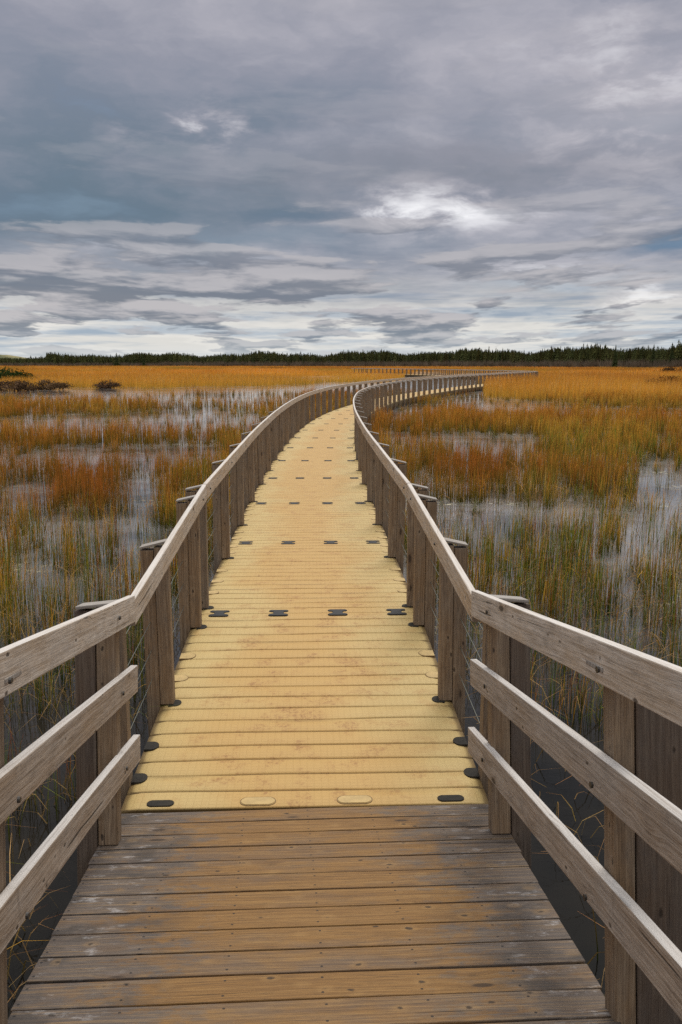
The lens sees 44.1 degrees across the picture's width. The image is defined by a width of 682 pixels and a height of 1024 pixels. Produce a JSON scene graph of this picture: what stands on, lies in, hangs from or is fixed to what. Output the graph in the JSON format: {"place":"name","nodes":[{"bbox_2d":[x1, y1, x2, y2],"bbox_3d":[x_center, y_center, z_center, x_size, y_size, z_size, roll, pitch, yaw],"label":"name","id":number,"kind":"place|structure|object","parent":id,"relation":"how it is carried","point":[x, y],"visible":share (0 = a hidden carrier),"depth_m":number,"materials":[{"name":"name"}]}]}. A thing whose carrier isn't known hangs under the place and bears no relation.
{"place":"outdoors","nodes":[
{"label":"outdoors","id":0,"kind":"place"},
{"bbox_2d":[0,355,23,358],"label":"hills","id":1,"kind":"structure","parent":0,"point":[9,356],"depth_m":919.55,"materials":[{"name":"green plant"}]},
{"bbox_2d":[15,366,473,376],"bbox_3d":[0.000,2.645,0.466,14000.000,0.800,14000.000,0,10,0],"label":"ground","id":2,"kind":"structure","parent":0,"point":[340,376],"depth_m":222.16,"materials":[{"name":"brown soil"}]},
{"bbox_2d":[0,367,36,381],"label":"green bush","id":3,"kind":"object","parent":2,"relation":"on","point":[14,373],"visible":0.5,"depth_m":114.59,"materials":[{"name":"green plant"}]},
{"bbox_2d":[113,353,119,365],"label":"spruce tree","id":4,"kind":"object","parent":2,"relation":"on","point":[116,361],"visible":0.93,"depth_m":786.29,"materials":[{"name":"green plant"}]},
{"bbox_2d":[0,340,681,364],"bbox_3d":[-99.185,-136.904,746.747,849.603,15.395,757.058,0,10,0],"label":"forest","id":5,"kind":"object","parent":2,"relation":"on","point":[596,352],"visible":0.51,"depth_m":651.48,"materials":[{"name":"green plant"}]},
{"bbox_2d":[0,357,681,367],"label":"undergrowth","id":6,"kind":"object","parent":2,"relation":"on","point":[600,363],"visible":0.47,"depth_m":614.50,"materials":[{"name":"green plant"}]},
{"bbox_2d":[0,383,681,990],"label":"rushes","id":7,"kind":"object","parent":2,"relation":"on","point":[594,425],"visible":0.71,"depth_m":17.57,"materials":[{"name":"brown plant"}]},
{"bbox_2d":[611,346,617,366],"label":"spruce tree","id":8,"kind":"object","parent":2,"relation":"on","point":[615,362],"visible":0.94,"depth_m":432.37,"materials":[{"name":"green plant"}]},
{"bbox_2d":[650,345,656,364],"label":"spruce tree","id":9,"kind":"object","parent":2,"relation":"on","point":[653,356],"visible":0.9,"depth_m":422.38,"materials":[{"name":"green plant"}]},
{"bbox_2d":[654,364,681,372],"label":"shrub","id":10,"kind":"object","parent":2,"relation":"on","point":[670,369],"visible":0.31,"depth_m":207.59,"materials":[{"name":"brown plant"}]},
{"bbox_2d":[668,343,674,361],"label":"spruce tree","id":11,"kind":"object","parent":2,"relation":"on","point":[671,354],"visible":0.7,"depth_m":417.39,"materials":[{"name":"green plant"}]},
{"bbox_2d":[0,374,681,1017],"bbox_3d":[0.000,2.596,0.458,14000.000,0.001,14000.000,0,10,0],"label":"water","id":12,"kind":"structure","parent":0,"point":[570,906],"depth_m":10.20,"materials":[{"name":"grey liquid"}]},
{"bbox_2d":[0,378,43,391],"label":"shrub","id":13,"kind":"object","parent":12,"relation":"in","point":[17,385],"visible":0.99,"depth_m":80.74,"materials":[{"name":"brown plant"}]},
{"bbox_2d":[29,379,73,389],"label":"shrub","id":14,"kind":"object","parent":12,"relation":"in","point":[53,386],"visible":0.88,"depth_m":85.71,"materials":[{"name":"brown plant"}]},
{"bbox_2d":[92,379,121,388],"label":"shrub","id":15,"kind":"object","parent":12,"relation":"in","point":[110,384],"visible":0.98,"depth_m":90.86,"materials":[{"name":"brown plant"}]},
{"bbox_2d":[121,612,487,813],"bbox_3d":[-0.246,1.475,6.194,2.040,0.438,3.112,0,13,-2],"label":"dock section","id":16,"kind":"object","parent":12,"relation":"on","point":[298,711],"visible":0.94,"depth_m":5.56,"materials":[{"name":"plastic"}]},
{"bbox_2d":[119,484,206,807],"bbox_3d":[-1.280,0.942,6.036,0.326,1.858,3.113,0,10,-2],"label":"dock railing","id":17,"kind":"object","parent":16,"relation":"attached to","point":[151,592],"visible":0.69,"depth_m":5.77,"materials":[{"name":"brown wood"}]},
{"bbox_2d":[407,483,487,798],"bbox_3d":[0.789,0.929,6.107,0.330,1.858,3.111,0,10,-2],"label":"dock railing","id":18,"kind":"object","parent":16,"relation":"attached to","point":[456,587],"visible":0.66,"depth_m":5.85,"materials":[{"name":"brown wood"}]},
{"bbox_2d":[202,543,412,616],"bbox_3d":[-0.348,0.871,9.151,2.040,0.438,3.130,0,10,-2],"label":"dock section","id":19,"kind":"object","parent":12,"relation":"on","point":[280,579],"visible":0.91,"depth_m":8.76,"materials":[{"name":"plastic"}]},
{"bbox_2d":[366,430,428,606],"bbox_3d":[0.602,-0.022,10.617,0.249,1.552,6.063,0,10,-2],"label":"dock railing","id":20,"kind":"object","parent":19,"relation":"attached to","point":[390,497],"visible":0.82,"depth_m":9.76,"materials":[{"name":"brown wood"}]},
{"bbox_2d":[230,503,387,544],"bbox_3d":[-0.443,0.342,12.151,2.040,0.438,3.130,0,10,-2],"label":"dock section","id":21,"kind":"object","parent":12,"relation":"on","point":[335,523],"visible":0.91,"depth_m":11.82,"materials":[{"name":"plastic"}]},
{"bbox_2d":[185,430,254,608],"bbox_3d":[-1.389,-0.013,10.560,0.239,1.550,6.081,0,10,-2],"label":"dock railing","id":22,"kind":"object","parent":21,"relation":"attached to","point":[216,482],"visible":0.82,"depth_m":9.70,"materials":[{"name":"brown wood"}]},
{"bbox_2d":[248,478,372,504],"bbox_3d":[-0.516,-0.187,15.152,2.040,0.438,3.130,0,10,-1],"label":"dock section","id":23,"kind":"object","parent":12,"relation":"on","point":[306,491],"visible":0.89,"depth_m":14.93,"materials":[{"name":"plastic"}]},
{"bbox_2d":[354,410,378,506],"bbox_3d":[0.453,-1.078,16.603,0.246,1.550,6.054,0,10,-1],"label":"dock railing","id":24,"kind":"object","parent":23,"relation":"attached to","point":[366,460],"visible":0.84,"depth_m":14.58,"materials":[{"name":"brown wood"}]},
{"bbox_2d":[264,461,361,478],"bbox_3d":[-0.558,-0.716,18.153,2.040,0.438,3.130,0,10,-1],"label":"dock section","id":25,"kind":"object","parent":12,"relation":"on","point":[314,469],"visible":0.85,"depth_m":17.87,"materials":[{"name":"plastic"}]},
{"bbox_2d":[241,410,277,511],"bbox_3d":[-1.543,-1.073,16.576,0.252,1.552,6.091,0,10,-1],"label":"dock railing","id":26,"kind":"object","parent":25,"relation":"attached to","point":[257,460],"visible":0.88,"depth_m":15.68,"materials":[{"name":"brown wood"}]},
{"bbox_2d":[8,804,620,1023],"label":"wooden ramp","id":27,"kind":"structure","parent":12,"relation":"on","point":[435,914],"depth_m":3.29,"materials":[{"name":"brown wood"}]},
{"bbox_2d":[0,595,139,1023],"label":"ramp railing","id":28,"kind":"object","parent":27,"relation":"attached to","point":[87,729],"visible":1,"depth_m":3.35,"materials":[{"name":"brown wood"}]},
{"bbox_2d":[468,590,681,1023],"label":"ramp railing","id":29,"kind":"object","parent":27,"relation":"attached to","point":[630,779],"visible":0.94,"depth_m":2.70,"materials":[{"name":"brown wood"}]},
{"bbox_2d":[274,448,357,460],"bbox_3d":[-0.569,-1.245,21.155,2.040,0.438,3.130,0,10,0],"label":"dock section","id":30,"kind":"object","parent":12,"relation":"on","point":[317,454],"visible":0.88,"depth_m":21.02,"materials":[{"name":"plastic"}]},
{"bbox_2d":[268,399,294,463],"bbox_3d":[-1.552,-2.136,22.602,0.243,1.551,6.096,0,10,1],"label":"dock railing","id":31,"kind":"object","parent":30,"relation":"attached to","point":[279,432],"visible":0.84,"depth_m":21.72,"materials":[{"name":"brown wood"}]},
{"bbox_2d":[284,438,354,447],"bbox_3d":[-0.541,-1.775,24.156,2.040,0.438,3.130,0,10,1],"label":"dock section","id":32,"kind":"object","parent":12,"relation":"on","point":[321,442],"visible":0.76,"depth_m":23.91,"materials":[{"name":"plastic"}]},
{"bbox_2d":[353,399,363,459],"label":"dock railing","id":33,"kind":"object","parent":32,"relation":"attached to","point":[357,408],"visible":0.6,"depth_m":21.04,"materials":[{"name":"brown wood"}]},
{"bbox_2d":[292,430,353,437],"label":"dock section","id":34,"kind":"object","parent":12,"relation":"on","point":[325,434],"visible":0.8,"depth_m":26.96,"materials":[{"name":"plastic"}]},
{"bbox_2d":[289,392,309,439],"bbox_3d":[-1.408,-3.199,28.634,0.253,1.551,6.104,0,10,2],"label":"dock railing","id":35,"kind":"object","parent":34,"relation":"attached to","point":[296,416],"visible":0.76,"depth_m":27.78,"materials":[{"name":"brown wood"}]},
{"bbox_2d":[300,424,353,430],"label":"dock section","id":36,"kind":"object","parent":12,"relation":"on","point":[350,427],"visible":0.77,"depth_m":29.91,"materials":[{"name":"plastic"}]},
{"bbox_2d":[353,392,361,419],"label":"dock railing","id":37,"kind":"object","parent":36,"relation":"attached to","point":[357,398],"visible":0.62,"depth_m":27.59,"materials":[{"name":"brown wood"}]},
{"bbox_2d":[308,419,353,423],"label":"dock section","id":38,"kind":"object","parent":12,"relation":"on","point":[333,421],"visible":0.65,"depth_m":33.02,"materials":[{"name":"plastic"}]},
{"bbox_2d":[305,387,325,424],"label":"dock railing","id":39,"kind":"object","parent":38,"relation":"attached to","point":[308,419],"visible":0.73,"depth_m":33.82,"materials":[{"name":"brown wood"}]},
{"bbox_2d":[0,365,681,399],"bbox_3d":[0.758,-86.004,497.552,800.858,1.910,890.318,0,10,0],"label":"reeds","id":40,"kind":"object","parent":12,"relation":"on","point":[577,380],"visible":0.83,"depth_m":116.70,"materials":[{"name":"plant"}]},
{"bbox_2d":[0,461,681,1002],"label":"fallen stems","id":41,"kind":"object","parent":12,"relation":"on","point":[406,577],"visible":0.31,"depth_m":9.56,"materials":[{"name":"brown plant"}]},
{"bbox_2d":[316,414,368,418],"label":"dock section","id":42,"kind":"object","parent":12,"relation":"on","point":[336,416],"visible":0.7,"depth_m":36.14,"materials":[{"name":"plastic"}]},
{"bbox_2d":[358,388,368,425],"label":"dock railing","id":43,"kind":"object","parent":42,"relation":"attached to","point":[364,396],"visible":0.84,"depth_m":33.69,"materials":[{"name":"brown wood"}]},
{"bbox_2d":[326,411,372,421],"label":"dock section","id":44,"kind":"object","parent":12,"relation":"on","point":[343,412],"visible":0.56,"depth_m":39.10,"materials":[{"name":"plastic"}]},
{"bbox_2d":[333,407,380,418],"bbox_3d":[0.826,-4.939,42.100,2.040,0.438,3.130,2,10,9],"label":"dock section","id":45,"kind":"object","parent":12,"relation":"on","point":[346,409],"visible":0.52,"depth_m":41.67,"materials":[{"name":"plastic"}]},
{"bbox_2d":[322,384,344,414],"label":"dock railing","id":46,"kind":"object","parent":45,"relation":"attached to","point":[329,389],"visible":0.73,"depth_m":39.84,"materials":[{"name":"brown wood"}]},
{"bbox_2d":[366,384,380,421],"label":"dock railing","id":47,"kind":"object","parent":45,"relation":"attached to","point":[373,398],"visible":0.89,"depth_m":39.55,"materials":[{"name":"brown wood"}]},
{"bbox_2d":[342,405,385,412],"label":"dock section","id":48,"kind":"object","parent":12,"relation":"on","point":[379,407],"visible":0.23,"depth_m":44.74,"materials":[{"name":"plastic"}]},
{"bbox_2d":[341,382,361,407],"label":"dock railing","id":49,"kind":"object","parent":48,"relation":"attached to","point":[353,385],"visible":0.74,"depth_m":45.76,"materials":[{"name":"brown wood"}]},
{"bbox_2d":[352,402,393,411],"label":"dock section","id":50,"kind":"object","parent":12,"relation":"on","point":[388,406],"visible":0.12,"depth_m":47.73,"materials":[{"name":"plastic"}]},
{"bbox_2d":[379,382,391,411],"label":"dock railing","id":51,"kind":"object","parent":50,"relation":"attached to","point":[386,390],"visible":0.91,"depth_m":45.47,"materials":[{"name":"brown wood"}]},
{"bbox_2d":[379,400,400,408],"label":"dock section","id":52,"kind":"object","parent":12,"relation":"on","point":[397,404],"visible":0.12,"depth_m":51.01,"materials":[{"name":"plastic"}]},
{"bbox_2d":[359,380,378,390],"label":"dock railing","id":53,"kind":"object","parent":52,"relation":"attached to","point":[372,382],"visible":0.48,"depth_m":51.68,"materials":[{"name":"brown wood"}]},
{"bbox_2d":[379,398,407,406],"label":"dock section","id":54,"kind":"object","parent":12,"relation":"on","point":[406,401],"visible":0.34,"depth_m":53.64,"materials":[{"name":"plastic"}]},
{"bbox_2d":[392,380,407,407],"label":"dock railing","id":55,"kind":"object","parent":54,"relation":"attached to","point":[394,383],"visible":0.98,"depth_m":51.33,"materials":[{"name":"brown wood"}]},
{"bbox_2d":[383,396,414,403],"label":"dock section","id":56,"kind":"object","parent":12,"relation":"on","point":[411,399],"visible":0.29,"depth_m":56.56,"materials":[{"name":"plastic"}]},
{"bbox_2d":[377,378,397,396],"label":"dock railing","id":57,"kind":"object","parent":56,"relation":"attached to","point":[384,380],"visible":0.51,"depth_m":57.57,"materials":[{"name":"brown wood"}]},
{"bbox_2d":[396,395,423,401],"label":"dock section","id":58,"kind":"object","parent":12,"relation":"on","point":[416,397],"visible":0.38,"depth_m":59.80,"materials":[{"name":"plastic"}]},
{"bbox_2d":[407,378,422,403],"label":"dock railing","id":59,"kind":"object","parent":58,"relation":"attached to","point":[413,387],"visible":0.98,"depth_m":57.10,"materials":[{"name":"brown wood"}]},
{"bbox_2d":[415,392,438,398],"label":"dock section","id":60,"kind":"object","parent":12,"relation":"on","point":[433,394],"visible":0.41,"depth_m":65.56,"materials":[{"name":"plastic"}]},
{"bbox_2d":[423,377,438,396],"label":"dock railing","id":61,"kind":"object","parent":60,"relation":"attached to","point":[429,384],"visible":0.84,"depth_m":62.80,"materials":[{"name":"brown wood"}]},
{"bbox_2d":[420,391,446,396],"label":"dock section","id":62,"kind":"object","parent":12,"relation":"on","point":[442,393],"visible":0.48,"depth_m":68.59,"materials":[{"name":"plastic"}]},
{"bbox_2d":[415,376,431,391],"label":"dock railing","id":63,"kind":"object","parent":62,"relation":"attached to","point":[421,382],"visible":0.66,"depth_m":69.18,"materials":[{"name":"brown wood"}]},
{"bbox_2d":[427,390,453,395],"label":"dock section","id":64,"kind":"object","parent":12,"relation":"on","point":[452,392],"visible":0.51,"depth_m":71.19,"materials":[{"name":"plastic"}]},
{"bbox_2d":[439,376,452,395],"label":"dock railing","id":65,"kind":"object","parent":64,"relation":"attached to","point":[445,378],"visible":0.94,"depth_m":68.55,"materials":[{"name":"brown wood"}]},
{"bbox_2d":[436,389,460,394],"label":"dock section","id":66,"kind":"object","parent":12,"relation":"on","point":[456,391],"visible":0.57,"depth_m":73.94,"materials":[{"name":"plastic"}]},
{"bbox_2d":[431,375,446,389],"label":"dock railing","id":67,"kind":"object","parent":66,"relation":"attached to","point":[436,380],"visible":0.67,"depth_m":74.93,"materials":[{"name":"brown wood"}]},
{"bbox_2d":[442,388,466,393],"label":"dock section","id":68,"kind":"object","parent":12,"relation":"on","point":[465,389],"visible":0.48,"depth_m":76.92,"materials":[{"name":"plastic"}]},
{"bbox_2d":[453,375,465,393],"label":"dock railing","id":69,"kind":"object","parent":68,"relation":"attached to","point":[454,383],"visible":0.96,"depth_m":74.23,"materials":[{"name":"brown wood"}]},
{"bbox_2d":[460,386,479,390],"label":"dock section","id":70,"kind":"object","parent":12,"relation":"on","point":[474,387],"visible":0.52,"depth_m":82.89,"materials":[{"name":"plastic"}]},
{"bbox_2d":[466,374,478,391],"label":"dock railing","id":71,"kind":"object","parent":70,"relation":"attached to","point":[467,376],"visible":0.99,"depth_m":79.85,"materials":[{"name":"brown wood"}]},
{"bbox_2d":[645,375,680,385],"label":"shrub","id":72,"kind":"object","parent":12,"relation":"in","point":[665,379],"visible":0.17,"depth_m":91.14,"materials":[{"name":"brown plant"}]},
{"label":"dock section","id":73,"kind":"object","parent":12,"relation":"on","visible":0},
{"bbox_2d":[460,374,473,385],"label":"dock railing","id":74,"kind":"object","parent":73,"relation":"attached to","point":[465,378],"visible":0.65,"depth_m":86.25,"materials":[{"name":"brown wood"}]},
{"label":"dock section","id":75,"kind":"object","parent":12,"relation":"on","visible":0},
{"bbox_2d":[479,374,490,389],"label":"dock railing","id":76,"kind":"object","parent":75,"relation":"attached to","point":[480,375],"visible":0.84,"depth_m":85.38,"materials":[{"name":"brown wood"}]},
{"bbox_2d":[0,0,681,357],"label":"sky","id":77,"kind":"structure","parent":0,"point":[200,178],"materials":[{"name":"grey"}]},
{"bbox_2d":[473,373,485,384],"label":"dock railing","id":78,"kind":"object","parent":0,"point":[477,378],"visible":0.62,"depth_m":91.79,"materials":[{"name":"brown wood"}]},
{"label":"dock section","id":79,"kind":"object","parent":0,"visible":0},
{"bbox_2d":[396,377,415,394],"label":"dock railing","id":80,"kind":"object","parent":79,"relation":"attached to","point":[409,378],"visible":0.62,"depth_m":62.90,"materials":[{"name":"brown wood"}]},
{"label":"dock section","id":81,"kind":"object","parent":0,"visible":0},
{"bbox_2d":[446,374,460,387],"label":"dock railing","id":82,"kind":"object","parent":81,"relation":"attached to","point":[451,379],"visible":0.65,"depth_m":80.54,"materials":[{"name":"brown wood"}]},
{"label":"dock section","id":83,"kind":"object","parent":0,"visible":0},
{"bbox_2d":[491,373,501,381],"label":"dock railing","id":84,"kind":"object","parent":83,"relation":"attached to","point":[496,374],"visible":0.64,"depth_m":91.05,"materials":[{"name":"brown wood"}]}
]}

